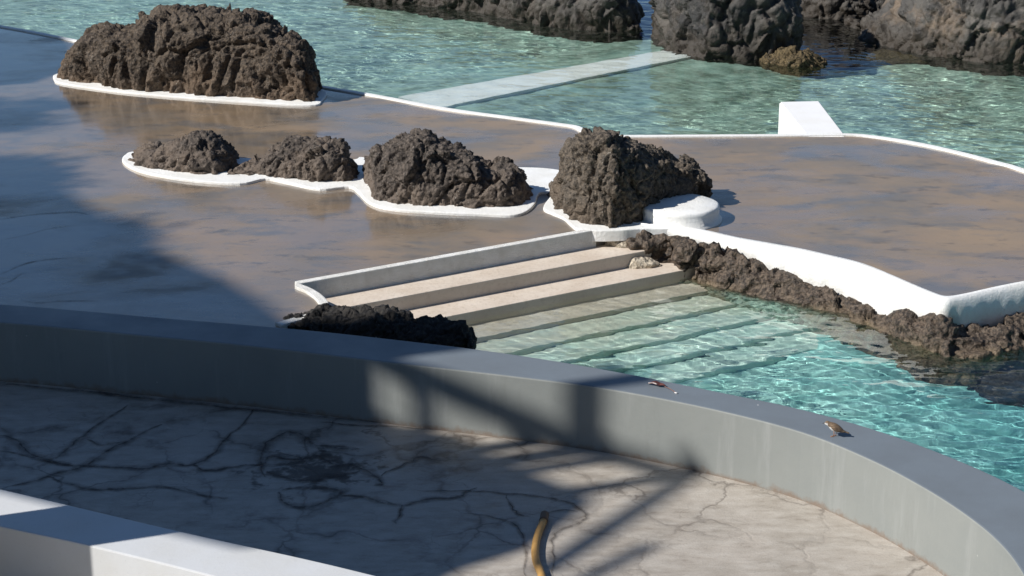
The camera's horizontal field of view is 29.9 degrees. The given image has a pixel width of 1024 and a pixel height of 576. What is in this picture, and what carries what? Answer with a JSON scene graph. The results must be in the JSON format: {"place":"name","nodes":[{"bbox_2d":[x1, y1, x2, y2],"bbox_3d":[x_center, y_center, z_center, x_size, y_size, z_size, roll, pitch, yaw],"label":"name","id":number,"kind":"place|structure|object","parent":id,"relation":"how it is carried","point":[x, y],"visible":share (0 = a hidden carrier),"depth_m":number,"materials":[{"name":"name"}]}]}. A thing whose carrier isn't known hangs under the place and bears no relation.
{"place":"outdoors","nodes":[
{"label":"outdoors","id":0,"kind":"place"},
{"bbox_2d":[0,381,942,575],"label":"terrace","id":1,"kind":"structure","parent":0,"point":[645,518],"depth_m":15.47,"materials":[{"name":"concrete"}]},
{"bbox_2d":[0,489,372,575],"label":"white parapet","id":2,"kind":"structure","parent":1,"relation":"on","point":[40,537],"depth_m":13.40,"materials":[{"name":"grey paint"}]},
{"bbox_2d":[3,384,585,575],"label":"terrace cracks","id":3,"kind":"object","parent":1,"relation":"on","point":[261,464],"visible":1,"depth_m":16.02,"materials":[{"name":"grey"}]},
{"bbox_2d":[0,304,1023,575],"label":"parapet wall","id":4,"kind":"structure","parent":1,"relation":"on","point":[942,514],"depth_m":16.42,"materials":[{"name":"grey paint"}]},
{"bbox_2d":[823,421,848,436],"bbox_3d":[2.550,1.110,15.123,0.213,0.125,0.078,4,19,11],"label":"bird","id":5,"kind":"object","parent":4,"relation":"on","point":[834,427],"visible":1,"depth_m":15.10},
{"bbox_2d":[531,511,548,575],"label":"rubber hose","id":6,"kind":"object","parent":1,"relation":"on","point":[537,536],"visible":1,"depth_m":14.54,"materials":[{"name":"yellow rubber"}]},
{"bbox_2d":[0,28,1023,327],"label":"pool deck","id":7,"kind":"structure","parent":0,"point":[96,216],"depth_m":23.42,"materials":[{"name":"concrete"}]},
{"bbox_2d":[6,212,85,302],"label":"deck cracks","id":8,"kind":"object","parent":7,"relation":"on","point":[33,261],"visible":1,"depth_m":21.30,"materials":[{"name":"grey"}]},
{"bbox_2d":[128,130,239,174],"bbox_3d":[-4.333,-1.707,25.294,1.657,0.813,1.083,4,19,13],"label":"lava rock","id":9,"kind":"object","parent":7,"relation":"on","point":[198,152],"visible":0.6,"depth_m":24.93,"materials":[{"name":"grey stone"}]},
{"bbox_2d":[57,3,322,101],"bbox_3d":[-4.962,-3.598,29.902,4.708,1.710,1.906,5,19,16],"label":"lava rock","id":10,"kind":"object","parent":7,"relation":"on","point":[209,50],"visible":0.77,"depth_m":29.09,"materials":[{"name":"brown stone"}]},
{"bbox_2d":[53,74,326,106],"bbox_3d":[-4.931,-3.125,29.935,4.864,0.130,1.834,7,20,21],"label":"white rock border","id":11,"kind":"object","parent":7,"relation":"on","point":[322,94],"visible":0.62,"depth_m":29.05,"materials":[{"name":"paint"}]},
{"bbox_2d":[227,134,359,181],"bbox_3d":[-2.787,-1.591,24.942,1.903,0.837,1.042,6,19,18],"label":"lava rock","id":12,"kind":"object","parent":7,"relation":"on","point":[316,158],"visible":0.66,"depth_m":24.56,"materials":[{"name":"grey stone"}]},
{"bbox_2d":[122,152,558,217],"bbox_3d":[-2.394,-1.340,24.592,6.010,0.135,2.313,4,19,13],"label":"white rock border","id":13,"kind":"object","parent":7,"relation":"on","point":[538,180],"visible":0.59,"depth_m":24.33,"materials":[{"name":"paint"}]},
{"bbox_2d":[275,230,595,327],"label":"step kerb","id":14,"kind":"structure","parent":7,"relation":"on","point":[318,290],"depth_m":21.42,"materials":[{"name":"white paint"}]},
{"bbox_2d":[362,128,533,208],"bbox_3d":[-0.901,-1.383,23.825,2.488,1.184,1.324,5,19,15],"label":"lava rock","id":15,"kind":"object","parent":7,"relation":"on","point":[419,167],"visible":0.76,"depth_m":23.38,"materials":[{"name":"grey stone"}]},
{"bbox_2d":[325,245,694,320],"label":"pool steps","id":16,"kind":"structure","parent":7,"relation":"on","point":[516,286],"depth_m":21.45,"materials":[{"name":"beige concrete"}]},
{"bbox_2d":[283,303,476,348],"bbox_3d":[-1.319,1.196,19.525,2.185,2.110,0.766,5,19,14],"label":"lava rock","id":17,"kind":"object","parent":16,"relation":"on","point":[383,321],"visible":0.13,"depth_m":19.04,"materials":[{"name":"black stone"}]},
{"bbox_2d":[627,256,660,268],"bbox_3d":[1.500,-0.270,22.354,0.471,0.219,0.270,0,18,0],"label":"pale rock","id":18,"kind":"object","parent":16,"relation":"on","point":[638,262],"visible":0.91,"depth_m":22.25,"materials":[{"name":"beige stone"}]},
{"bbox_2d":[0,25,1023,172],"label":"deck kerb","id":19,"kind":"structure","parent":7,"relation":"on","point":[579,129],"depth_m":26.82,"materials":[{"name":"white paint"}]},
{"bbox_2d":[543,197,668,240],"bbox_3d":[1.352,-0.989,23.547,1.946,0.132,2.414,0,18,0],"label":"white rock border","id":20,"kind":"object","parent":7,"relation":"on","point":[624,232],"visible":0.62,"depth_m":22.47,"materials":[{"name":"paint"}]},
{"bbox_2d":[605,241,626,247],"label":"pale rock","id":21,"kind":"object","parent":7,"relation":"on","point":[619,244],"visible":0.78,"depth_m":22.47,"materials":[{"name":"beige stone"}]},
{"bbox_2d":[546,126,712,227],"bbox_3d":[1.433,-1.312,23.176,2.054,1.448,1.792,0,18,0],"label":"lava rock","id":22,"kind":"object","parent":7,"relation":"on","point":[611,178],"visible":0.8,"depth_m":22.63,"materials":[{"name":"stone"}]},
{"bbox_2d":[642,194,721,229],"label":"round plinth","id":23,"kind":"structure","parent":7,"relation":"on","point":[694,211],"depth_m":22.61,"materials":[{"name":"white paint"}]},
{"bbox_2d":[778,101,843,136],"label":"white block","id":24,"kind":"structure","parent":7,"relation":"on","point":[806,117],"depth_m":27.85,"materials":[{"name":"paint"}]},
{"bbox_2d":[626,230,1023,358],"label":"rock ledge","id":25,"kind":"object","parent":7,"relation":"on","point":[715,265],"visible":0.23,"depth_m":21.27,"materials":[{"name":"brown stone"}]},
{"bbox_2d":[633,222,1023,326],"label":"white lip","id":26,"kind":"object","parent":7,"relation":"on","point":[880,292],"visible":0.76,"depth_m":20.95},
{"bbox_2d":[0,0,1023,491],"bbox_3d":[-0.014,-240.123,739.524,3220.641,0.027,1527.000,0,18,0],"label":"water","id":27,"kind":"structure","parent":0,"point":[782,352],"depth_m":29.91,"materials":[{"name":"teal liquid"}]},
{"bbox_2d":[648,381,677,393],"bbox_3d":[1.280,0.829,16.117,0.318,0.034,0.070,16,24,40],"label":"dried leaf","id":28,"kind":"object","parent":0,"point":[657,383],"visible":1,"depth_m":16.16,"materials":[{"name":"brown plant"}]},
{"bbox_3d":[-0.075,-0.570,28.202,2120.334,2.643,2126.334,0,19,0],"label":"sea bed","id":29,"kind":"structure","parent":0,"visible":0},
{"bbox_2d":[366,0,644,31],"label":"sea rock","id":30,"kind":"object","parent":29,"relation":"on","point":[611,15],"visible":0.14,"depth_m":36.65,"materials":[{"name":"grey stone"}]},
{"bbox_2d":[648,0,803,61],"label":"sea rock","id":31,"kind":"object","parent":29,"relation":"on","point":[742,30],"visible":0.3,"depth_m":33.76,"materials":[{"name":"grey stone"}]},
{"bbox_2d":[759,45,826,67],"bbox_3d":[4.916,-2.824,34.022,1.312,3.013,0.883,4,19,12],"label":"sea rock","id":32,"kind":"object","parent":29,"relation":"on","point":[792,56],"visible":0.17,"depth_m":33.43,"materials":[{"name":"brown stone"}]},
{"bbox_2d":[800,0,884,19],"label":"sea rock","id":33,"kind":"object","parent":29,"relation":"on","point":[836,9],"visible":0.09,"depth_m":37.54,"materials":[{"name":"stone"}]},
{"bbox_2d":[844,0,1023,63],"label":"sea rock","id":34,"kind":"object","parent":29,"relation":"on","point":[987,31],"visible":0.23,"depth_m":34.00,"materials":[{"name":"stone"}]}
]}

